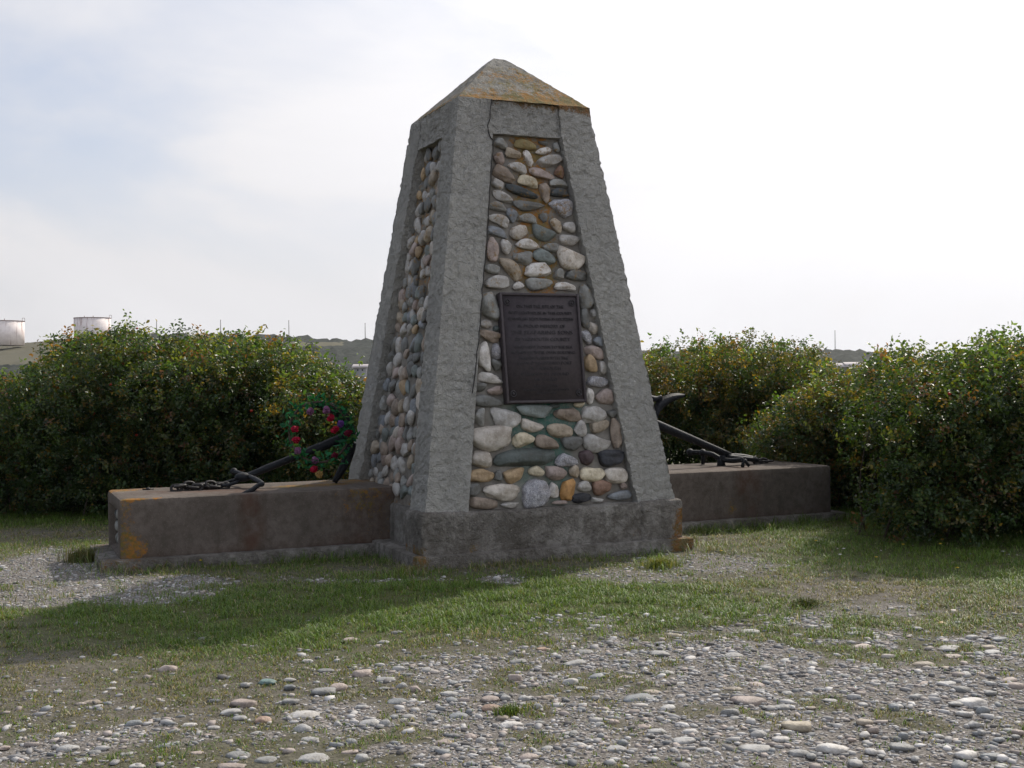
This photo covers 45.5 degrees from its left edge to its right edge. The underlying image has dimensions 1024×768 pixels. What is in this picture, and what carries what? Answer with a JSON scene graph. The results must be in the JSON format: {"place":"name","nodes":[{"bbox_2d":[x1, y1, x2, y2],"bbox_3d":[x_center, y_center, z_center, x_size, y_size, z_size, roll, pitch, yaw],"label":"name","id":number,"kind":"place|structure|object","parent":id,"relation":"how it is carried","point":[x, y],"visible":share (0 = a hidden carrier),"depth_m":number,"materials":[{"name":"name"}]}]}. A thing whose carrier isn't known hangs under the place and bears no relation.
{"place":"outdoors","nodes":[
{"label":"outdoors","id":0,"kind":"place"},
{"bbox_2d":[0,333,944,383],"bbox_3d":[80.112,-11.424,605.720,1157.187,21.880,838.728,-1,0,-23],"label":"hill","id":1,"kind":"structure","parent":0,"point":[340,349],"depth_m":367.06,"materials":[{"name":"grey"}]},
{"bbox_2d":[0,319,24,345],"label":"storage tank","id":2,"kind":"object","parent":1,"relation":"on","point":[12,332],"visible":1,"depth_m":390.76,"materials":[{"name":"metal"}]},
{"bbox_2d":[73,315,111,338],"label":"storage tank","id":3,"kind":"object","parent":1,"relation":"on","point":[103,324],"visible":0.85,"depth_m":419.68,"materials":[{"name":"metal"}]},
{"bbox_2d":[0,392,1023,767],"bbox_3d":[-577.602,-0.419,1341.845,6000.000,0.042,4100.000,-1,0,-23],"label":"ground","id":4,"kind":"structure","parent":0,"point":[884,602],"depth_m":6.75,"materials":[{"name":"gravel"}]},
{"bbox_2d":[0,357,106,516],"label":"rose bush","id":5,"kind":"object","parent":4,"relation":"on","point":[14,492],"visible":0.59,"depth_m":14.52,"materials":[{"name":"green plant"}]},
{"bbox_2d":[53,732,66,737],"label":"beach stone","id":6,"kind":"object","parent":4,"relation":"on","point":[59,735],"visible":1,"depth_m":5.51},
{"bbox_2d":[56,744,79,752],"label":"beach stone","id":7,"kind":"object","parent":4,"relation":"on","point":[67,748],"visible":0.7,"depth_m":5.29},
{"bbox_2d":[48,545,110,564],"bbox_3d":[-3.808,1.498,10.860,0.608,0.153,0.504,-1,0,-23],"label":"grass tuft","id":8,"kind":"object","parent":4,"relation":"on","point":[75,555],"visible":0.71,"depth_m":10.78,"materials":[{"name":"plant"}]},
{"bbox_2d":[7,309,213,516],"bbox_3d":[-4.969,0.328,15.373,2.617,2.523,4.084,-1,0,-23],"label":"rose bush","id":9,"kind":"object","parent":4,"relation":"on","point":[122,446],"visible":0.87,"depth_m":14.24,"materials":[{"name":"green plant"}]},
{"bbox_2d":[125,720,142,725],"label":"beach stone","id":10,"kind":"object","parent":4,"relation":"on","point":[133,722],"visible":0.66,"depth_m":5.67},
{"bbox_2d":[158,665,176,671],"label":"beach stone","id":11,"kind":"object","parent":4,"relation":"on","point":[172,668],"visible":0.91,"depth_m":6.76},
{"bbox_2d":[217,763,244,767],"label":"beach stone","id":12,"kind":"object","parent":4,"relation":"on","point":[229,765],"visible":1,"depth_m":5.03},
{"bbox_2d":[220,708,241,715],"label":"beach stone","id":13,"kind":"object","parent":4,"relation":"on","point":[233,711],"visible":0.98,"depth_m":5.86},
{"bbox_2d":[144,318,329,486],"bbox_3d":[-3.486,0.375,15.341,2.428,2.393,3.855,-1,0,-23],"label":"rose bush","id":14,"kind":"object","parent":4,"relation":"on","point":[235,375],"visible":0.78,"depth_m":14.30,"materials":[{"name":"green plant"}]},
{"bbox_2d":[225,751,250,758],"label":"beach stone","id":15,"kind":"object","parent":4,"relation":"on","point":[234,754],"visible":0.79,"depth_m":5.17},
{"bbox_2d":[232,715,246,720],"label":"beach stone","id":16,"kind":"object","parent":4,"relation":"on","point":[238,718],"visible":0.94,"depth_m":5.75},
{"bbox_2d":[90,479,394,572],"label":"wall","id":17,"kind":"structure","parent":4,"relation":"on","point":[157,526],"depth_m":10.79,"materials":[{"name":"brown concrete"}]},
{"bbox_2d":[170,403,355,492],"bbox_3d":[-2.350,0.579,11.463,0.855,0.828,1.629,0,0,44],"label":"anchor","id":18,"kind":"object","parent":17,"relation":"on","point":[239,476],"visible":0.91,"depth_m":11.43,"materials":[{"name":"paint"}]},
{"bbox_2d":[275,389,359,477],"bbox_3d":[-1.818,0.462,11.456,0.803,0.832,0.275,-1,0,-23],"label":"wreath","id":19,"kind":"object","parent":18,"relation":"hanging from","point":[341,423],"visible":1,"depth_m":11.44,"materials":[{"name":"plant"}]},
{"bbox_2d":[230,698,257,707],"bbox_3d":[-1.330,1.582,6.031,0.141,0.041,0.085,-1,0,15],"label":"beach stone","id":20,"kind":"object","parent":4,"relation":"on","point":[242,703],"visible":0.93,"depth_m":6.00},
{"bbox_2d":[254,716,271,723],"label":"beach stone","id":21,"kind":"object","parent":4,"relation":"on","point":[261,719],"visible":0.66,"depth_m":5.70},
{"bbox_2d":[254,756,276,763],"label":"beach stone","id":22,"kind":"object","parent":4,"relation":"on","point":[267,759],"visible":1,"depth_m":5.11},
{"bbox_2d":[258,679,276,684],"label":"beach stone","id":23,"kind":"object","parent":4,"relation":"on","point":[267,681],"visible":0.98,"depth_m":6.44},
{"bbox_2d":[283,684,295,689],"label":"beach stone","id":24,"kind":"object","parent":4,"relation":"on","point":[289,687],"visible":1,"depth_m":6.33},
{"bbox_2d":[282,698,299,704],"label":"beach stone","id":25,"kind":"object","parent":4,"relation":"on","point":[290,701],"visible":0.94,"depth_m":6.04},
{"bbox_2d":[293,724,311,731],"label":"beach stone","id":26,"kind":"object","parent":4,"relation":"on","point":[302,728],"visible":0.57,"depth_m":5.52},
{"bbox_2d":[289,710,319,717],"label":"beach stone","id":27,"kind":"object","parent":4,"relation":"on","point":[303,714],"visible":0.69,"depth_m":5.78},
{"bbox_2d":[301,737,318,741],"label":"beach stone","id":28,"kind":"object","parent":4,"relation":"on","point":[312,739],"visible":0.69,"depth_m":5.38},
{"bbox_2d":[255,343,366,482],"bbox_3d":[-2.159,0.515,15.016,1.960,2.087,3.761,-1,0,-12],"label":"rose bush","id":29,"kind":"object","parent":4,"relation":"on","point":[347,389],"visible":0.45,"depth_m":13.79,"materials":[{"name":"green plant"}]},
{"bbox_2d":[298,752,328,762],"bbox_3d":[-0.843,1.582,5.142,0.158,0.045,0.126,-1,0,-1],"label":"beach stone","id":30,"kind":"object","parent":4,"relation":"on","point":[317,757],"visible":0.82,"depth_m":5.11,"materials":[{"name":"stone"}]},
{"bbox_2d":[311,687,335,695],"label":"beach stone","id":31,"kind":"object","parent":4,"relation":"on","point":[322,691],"visible":0.95,"depth_m":6.22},
{"bbox_2d":[316,668,334,672],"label":"beach stone","id":32,"kind":"object","parent":4,"relation":"on","point":[325,670],"visible":0.96,"depth_m":6.67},
{"bbox_2d":[330,683,347,690],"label":"beach stone","id":33,"kind":"object","parent":4,"relation":"on","point":[340,686],"visible":0.8,"depth_m":6.32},
{"bbox_2d":[341,750,358,753],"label":"beach stone","id":34,"kind":"object","parent":4,"relation":"on","point":[350,752],"visible":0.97,"depth_m":5.20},
{"bbox_2d":[352,364,367,375],"bbox_3d":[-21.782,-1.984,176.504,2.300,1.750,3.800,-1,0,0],"label":"house","id":35,"kind":"structure","parent":4,"relation":"on","point":[360,369],"depth_m":175.00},
{"bbox_2d":[354,753,368,761],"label":"beach stone","id":36,"kind":"object","parent":4,"relation":"on","point":[362,757],"visible":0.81,"depth_m":5.11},
{"bbox_2d":[352,669,372,676],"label":"beach stone","id":37,"kind":"object","parent":4,"relation":"on","point":[362,673],"visible":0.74,"depth_m":6.58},
{"bbox_2d":[359,719,379,724],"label":"beach stone","id":38,"kind":"object","parent":4,"relation":"on","point":[369,721],"visible":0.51,"depth_m":5.63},
{"bbox_2d":[379,719,390,726],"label":"beach stone","id":39,"kind":"object","parent":4,"relation":"on","point":[385,722],"visible":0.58,"depth_m":5.62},
{"bbox_2d":[375,677,395,681],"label":"beach stone","id":40,"kind":"object","parent":4,"relation":"on","point":[379,679],"visible":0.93,"depth_m":6.46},
{"bbox_2d":[387,698,408,703],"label":"beach stone","id":41,"kind":"object","parent":4,"relation":"on","point":[395,701],"visible":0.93,"depth_m":6.02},
{"bbox_2d":[432,739,451,745],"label":"beach stone","id":42,"kind":"object","parent":4,"relation":"on","point":[445,741],"visible":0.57,"depth_m":5.31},
{"bbox_2d":[441,691,458,696],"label":"beach stone","id":43,"kind":"object","parent":4,"relation":"on","point":[450,693],"visible":0.94,"depth_m":6.15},
{"bbox_2d":[449,712,467,718],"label":"beach stone","id":44,"kind":"object","parent":4,"relation":"on","point":[454,715],"visible":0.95,"depth_m":5.75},
{"bbox_2d":[480,696,498,702],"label":"beach stone","id":45,"kind":"object","parent":4,"relation":"on","point":[490,699],"visible":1,"depth_m":6.04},
{"bbox_2d":[481,704,501,711],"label":"beach stone","id":46,"kind":"object","parent":4,"relation":"on","point":[485,708],"visible":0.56,"depth_m":5.87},
{"bbox_2d":[496,715,509,720],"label":"beach stone","id":47,"kind":"object","parent":4,"relation":"on","point":[503,718],"visible":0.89,"depth_m":5.70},
{"bbox_2d":[486,702,532,716],"bbox_3d":[-0.011,1.540,5.780,0.182,0.050,0.220,0,0,30],"label":"grass tuft","id":48,"kind":"object","parent":4,"relation":"on","point":[510,710],"visible":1,"depth_m":5.78,"materials":[{"name":"plant"}]},
{"bbox_2d":[500,721,522,727],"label":"beach stone","id":49,"kind":"object","parent":4,"relation":"on","point":[508,724],"visible":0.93,"depth_m":5.59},
{"bbox_2d":[0,536,1023,767],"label":"gravel","id":50,"kind":"structure","parent":4,"relation":"on","point":[935,697],"depth_m":6.01,"materials":[{"name":"gravel"}]},
{"bbox_2d":[508,674,522,681],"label":"beach stone","id":51,"kind":"object","parent":4,"relation":"on","point":[515,677],"visible":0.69,"depth_m":6.44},
{"bbox_2d":[509,659,526,663],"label":"beach stone","id":52,"kind":"object","parent":4,"relation":"on","point":[514,661],"visible":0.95,"depth_m":6.83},
{"bbox_2d":[349,58,693,571],"bbox_3d":[-0.119,-0.674,11.802,2.684,4.918,2.681,-1,0,-23],"label":"stone monument","id":53,"kind":"object","parent":4,"relation":"on","point":[507,411],"visible":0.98,"depth_m":10.99,"materials":[{"name":"stone"}]},
{"bbox_2d":[519,753,538,759],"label":"beach stone","id":54,"kind":"object","parent":4,"relation":"on","point":[531,756],"visible":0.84,"depth_m":5.11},
{"bbox_2d":[562,678,578,684],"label":"beach stone","id":55,"kind":"object","parent":4,"relation":"on","point":[570,681],"visible":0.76,"depth_m":6.35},
{"bbox_2d":[563,659,585,665],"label":"beach stone","id":56,"kind":"object","parent":4,"relation":"on","point":[578,662],"visible":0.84,"depth_m":6.77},
{"bbox_2d":[588,673,602,678],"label":"beach stone","id":57,"kind":"object","parent":4,"relation":"on","point":[596,675],"visible":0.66,"depth_m":6.46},
{"bbox_2d":[606,745,626,751],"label":"beach stone","id":58,"kind":"object","parent":4,"relation":"on","point":[617,749],"visible":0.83,"depth_m":5.20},
{"bbox_2d":[623,693,653,701],"bbox_3d":[0.624,1.561,6.049,0.159,0.044,0.132,-1,0,-3],"label":"beach stone","id":59,"kind":"object","parent":4,"relation":"on","point":[630,698],"visible":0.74,"depth_m":6.01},
{"bbox_2d":[643,689,659,693],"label":"beach stone","id":60,"kind":"object","parent":4,"relation":"on","point":[650,691],"visible":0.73,"depth_m":6.14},
{"bbox_2d":[647,728,666,734],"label":"beach stone","id":61,"kind":"object","parent":4,"relation":"on","point":[654,731],"visible":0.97,"depth_m":5.46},
{"bbox_2d":[649,650,669,656],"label":"beach stone","id":62,"kind":"object","parent":4,"relation":"on","point":[660,653],"visible":0.96,"depth_m":6.98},
{"bbox_2d":[640,555,682,569],"bbox_3d":[1.242,1.473,10.155,0.383,0.100,0.450,0,0,42],"label":"grass tuft","id":63,"kind":"object","parent":4,"relation":"on","point":[657,561],"visible":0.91,"depth_m":10.16,"materials":[{"name":"plant"}]},
{"bbox_2d":[660,704,675,709],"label":"beach stone","id":64,"kind":"object","parent":4,"relation":"on","point":[668,707],"visible":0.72,"depth_m":5.84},
{"bbox_2d":[671,737,695,743],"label":"beach stone","id":65,"kind":"object","parent":4,"relation":"on","point":[680,740],"visible":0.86,"depth_m":5.31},
{"bbox_2d":[677,762,690,767],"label":"beach stone","id":66,"kind":"object","parent":4,"relation":"on","point":[683,765],"visible":1,"depth_m":4.97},
{"bbox_2d":[682,729,698,733],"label":"beach stone","id":67,"kind":"object","parent":4,"relation":"on","point":[690,731],"visible":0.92,"depth_m":5.46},
{"bbox_2d":[720,708,739,714],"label":"beach stone","id":68,"kind":"object","parent":4,"relation":"on","point":[733,711],"visible":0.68,"depth_m":5.72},
{"bbox_2d":[723,687,742,690],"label":"beach stone","id":69,"kind":"object","parent":4,"relation":"on","point":[734,688],"visible":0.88,"depth_m":6.18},
{"bbox_2d":[724,652,742,656],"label":"beach stone","id":70,"kind":"object","parent":4,"relation":"on","point":[733,654],"visible":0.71,"depth_m":6.93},
{"bbox_2d":[640,327,852,464],"bbox_3d":[3.263,0.309,17.674,4.284,2.354,3.687,-1,0,2],"label":"rose bush","id":71,"kind":"object","parent":4,"relation":"on","point":[715,403],"visible":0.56,"depth_m":16.66,"materials":[{"name":"green plant"}]},
{"bbox_2d":[730,696,766,705],"bbox_3d":[1.153,1.556,5.963,0.186,0.052,0.125,-1,0,15],"label":"beach stone","id":72,"kind":"object","parent":4,"relation":"on","point":[753,700],"visible":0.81,"depth_m":5.94,"materials":[{"name":"stone"}]},
{"bbox_2d":[738,744,770,753],"bbox_3d":[1.038,1.561,5.210,0.140,0.041,0.122,-1,0,-23],"label":"beach stone","id":73,"kind":"object","parent":4,"relation":"on","point":[756,748],"visible":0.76,"depth_m":5.18,"materials":[{"name":"stone"}]},
{"bbox_2d":[749,682,764,686],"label":"beach stone","id":74,"kind":"object","parent":4,"relation":"on","point":[755,684],"visible":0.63,"depth_m":6.25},
{"bbox_2d":[749,729,766,737],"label":"beach stone","id":75,"kind":"object","parent":4,"relation":"on","point":[757,733],"visible":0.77,"depth_m":5.39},
{"bbox_2d":[668,460,848,532],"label":"wall","id":76,"kind":"structure","parent":4,"relation":"on","point":[713,493],"depth_m":12.89,"materials":[{"name":"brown concrete"}]},
{"bbox_2d":[652,393,773,466],"bbox_3d":[2.038,0.502,13.394,1.851,0.825,0.706,-1,0,-10],"label":"anchor","id":77,"kind":"object","parent":76,"relation":"on","point":[723,458],"visible":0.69,"depth_m":13.26,"materials":[{"name":"paint"}]},
{"bbox_2d":[772,736,789,742],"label":"beach stone","id":78,"kind":"object","parent":4,"relation":"on","point":[780,739],"visible":0.98,"depth_m":5.33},
{"bbox_2d":[774,704,790,709],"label":"beach stone","id":79,"kind":"object","parent":4,"relation":"on","point":[783,706],"visible":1,"depth_m":5.84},
{"bbox_2d":[781,721,811,732],"bbox_3d":[1.287,1.558,5.534,0.135,0.053,0.087,-1,0,8],"label":"beach stone","id":80,"kind":"object","parent":4,"relation":"on","point":[803,726],"visible":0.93,"depth_m":5.51,"materials":[{"name":"stone"}]},
{"bbox_2d":[787,749,809,756],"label":"beach stone","id":81,"kind":"object","parent":4,"relation":"on","point":[798,752],"visible":0.98,"depth_m":5.14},
{"bbox_2d":[791,596,823,607],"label":"grass tuft","id":82,"kind":"object","parent":4,"relation":"on","point":[806,602],"visible":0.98,"depth_m":8.37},
{"bbox_2d":[806,753,816,759],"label":"beach stone","id":83,"kind":"object","parent":4,"relation":"on","point":[811,756],"visible":1,"depth_m":5.09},
{"bbox_2d":[727,333,931,507],"bbox_3d":[3.977,0.438,15.069,2.751,2.110,3.212,-1,0,6],"label":"rose bush","id":84,"kind":"object","parent":4,"relation":"on","point":[799,425],"visible":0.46,"depth_m":14.15,"materials":[{"name":"green plant"}]},
{"bbox_2d":[815,743,848,754],"bbox_3d":[1.366,1.558,5.217,0.130,0.048,0.116,0,0,32],"label":"beach stone","id":85,"kind":"object","parent":4,"relation":"on","point":[828,748],"visible":0.97,"depth_m":5.18,"materials":[{"name":"stone"}]},
{"bbox_2d":[831,363,854,373],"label":"house","id":86,"kind":"structure","parent":4,"relation":"on","point":[843,365],"depth_m":172.00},
{"bbox_2d":[848,759,863,767],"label":"beach stone","id":87,"kind":"object","parent":4,"relation":"on","point":[855,763],"visible":1,"depth_m":4.99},
{"bbox_2d":[859,731,869,738],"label":"beach stone","id":88,"kind":"object","parent":4,"relation":"on","point":[864,734],"visible":1,"depth_m":5.39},
{"bbox_2d":[856,718,873,725],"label":"beach stone","id":89,"kind":"object","parent":4,"relation":"on","point":[861,721],"visible":0.96,"depth_m":5.58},
{"bbox_2d":[864,748,877,755],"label":"beach stone","id":90,"kind":"object","parent":4,"relation":"on","point":[871,751],"visible":1,"depth_m":5.14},
{"bbox_2d":[867,726,878,733],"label":"beach stone","id":91,"kind":"object","parent":4,"relation":"on","point":[874,730],"visible":0.94,"depth_m":5.46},
{"bbox_2d":[888,703,898,710],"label":"beach stone","id":92,"kind":"object","parent":4,"relation":"on","point":[891,706],"visible":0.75,"depth_m":5.80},
{"bbox_2d":[888,743,915,751],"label":"beach stone","id":93,"kind":"object","parent":4,"relation":"on","point":[898,747],"visible":1,"depth_m":5.19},
{"bbox_2d":[898,732,908,740],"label":"beach stone","id":94,"kind":"object","parent":4,"relation":"on","point":[904,736],"visible":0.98,"depth_m":5.36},
{"bbox_2d":[909,693,923,699],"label":"beach stone","id":95,"kind":"object","parent":4,"relation":"on","point":[916,696],"visible":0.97,"depth_m":5.99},
{"bbox_2d":[912,661,935,666],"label":"beach stone","id":96,"kind":"object","parent":4,"relation":"on","point":[922,663],"visible":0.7,"depth_m":6.62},
{"bbox_2d":[827,320,1023,546],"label":"rose bush","id":97,"kind":"object","parent":4,"relation":"on","point":[950,436],"visible":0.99,"depth_m":11.40,"materials":[{"name":"green plant"}]},
{"bbox_2d":[939,645,959,651],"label":"beach stone","id":98,"kind":"object","parent":4,"relation":"on","point":[948,648],"visible":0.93,"depth_m":7.03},
{"bbox_2d":[943,654,962,658],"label":"beach stone","id":99,"kind":"object","parent":4,"relation":"on","point":[957,656],"visible":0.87,"depth_m":6.84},
{"bbox_2d":[948,701,963,706],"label":"beach stone","id":100,"kind":"object","parent":4,"relation":"on","point":[955,703],"visible":1,"depth_m":5.87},
{"bbox_2d":[951,760,967,767],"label":"beach stone","id":101,"kind":"object","parent":4,"relation":"on","point":[958,764],"visible":1,"depth_m":4.95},
{"bbox_2d":[951,686,970,692],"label":"beach stone","id":102,"kind":"object","parent":4,"relation":"on","point":[962,689],"visible":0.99,"depth_m":6.13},
{"bbox_2d":[955,711,972,717],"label":"beach stone","id":103,"kind":"object","parent":4,"relation":"on","point":[966,714],"visible":1,"depth_m":5.70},
{"bbox_2d":[952,750,976,759],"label":"beach stone","id":104,"kind":"object","parent":4,"relation":"on","point":[967,755],"visible":0.97,"depth_m":5.08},
{"bbox_2d":[956,697,987,706],"bbox_3d":[2.227,1.544,5.910,0.158,0.045,0.104,-1,0,-23],"label":"beach stone","id":105,"kind":"object","parent":4,"relation":"on","point":[971,701],"visible":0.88,"depth_m":5.88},
{"bbox_2d":[967,721,984,727],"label":"beach stone","id":106,"kind":"object","parent":4,"relation":"on","point":[972,724],"visible":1,"depth_m":5.52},
{"bbox_2d":[975,706,989,713],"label":"beach stone","id":107,"kind":"object","parent":4,"relation":"on","point":[982,710],"visible":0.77,"depth_m":5.75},
{"bbox_2d":[978,753,998,759],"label":"beach stone","id":108,"kind":"object","parent":4,"relation":"on","point":[992,756],"visible":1,"depth_m":5.07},
{"bbox_2d":[984,691,996,695],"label":"beach stone","id":109,"kind":"object","parent":4,"relation":"on","point":[990,693],"visible":1,"depth_m":6.06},
{"bbox_2d":[984,649,1000,654],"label":"beach stone","id":110,"kind":"object","parent":4,"relation":"on","point":[991,651],"visible":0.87,"depth_m":6.92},
{"bbox_2d":[992,737,1004,742],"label":"beach stone","id":111,"kind":"object","parent":4,"relation":"on","point":[999,739],"visible":1,"depth_m":5.29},
{"bbox_2d":[990,637,1008,641],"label":"beach stone","id":112,"kind":"object","parent":4,"relation":"on","point":[997,639],"visible":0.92,"depth_m":7.26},
{"bbox_2d":[1000,677,1016,682],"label":"beach stone","id":113,"kind":"object","parent":4,"relation":"on","point":[1012,679],"visible":0.63,"depth_m":6.31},
{"bbox_2d":[1007,682,1023,689],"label":"beach stone","id":114,"kind":"object","parent":4,"relation":"on","point":[1015,685],"visible":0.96,"depth_m":6.19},
{"bbox_2d":[1011,729,1023,735],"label":"beach stone","id":115,"kind":"object","parent":4,"relation":"on","point":[1018,732],"visible":0.93,"depth_m":5.40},
{"bbox_2d":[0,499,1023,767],"bbox_3d":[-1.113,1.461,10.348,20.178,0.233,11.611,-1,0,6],"label":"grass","id":116,"kind":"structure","parent":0,"point":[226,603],"depth_m":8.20,"materials":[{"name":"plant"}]},
{"bbox_2d":[0,0,1023,355],"label":"sky","id":117,"kind":"structure","parent":0,"point":[845,174],"materials":[{"name":"white"}]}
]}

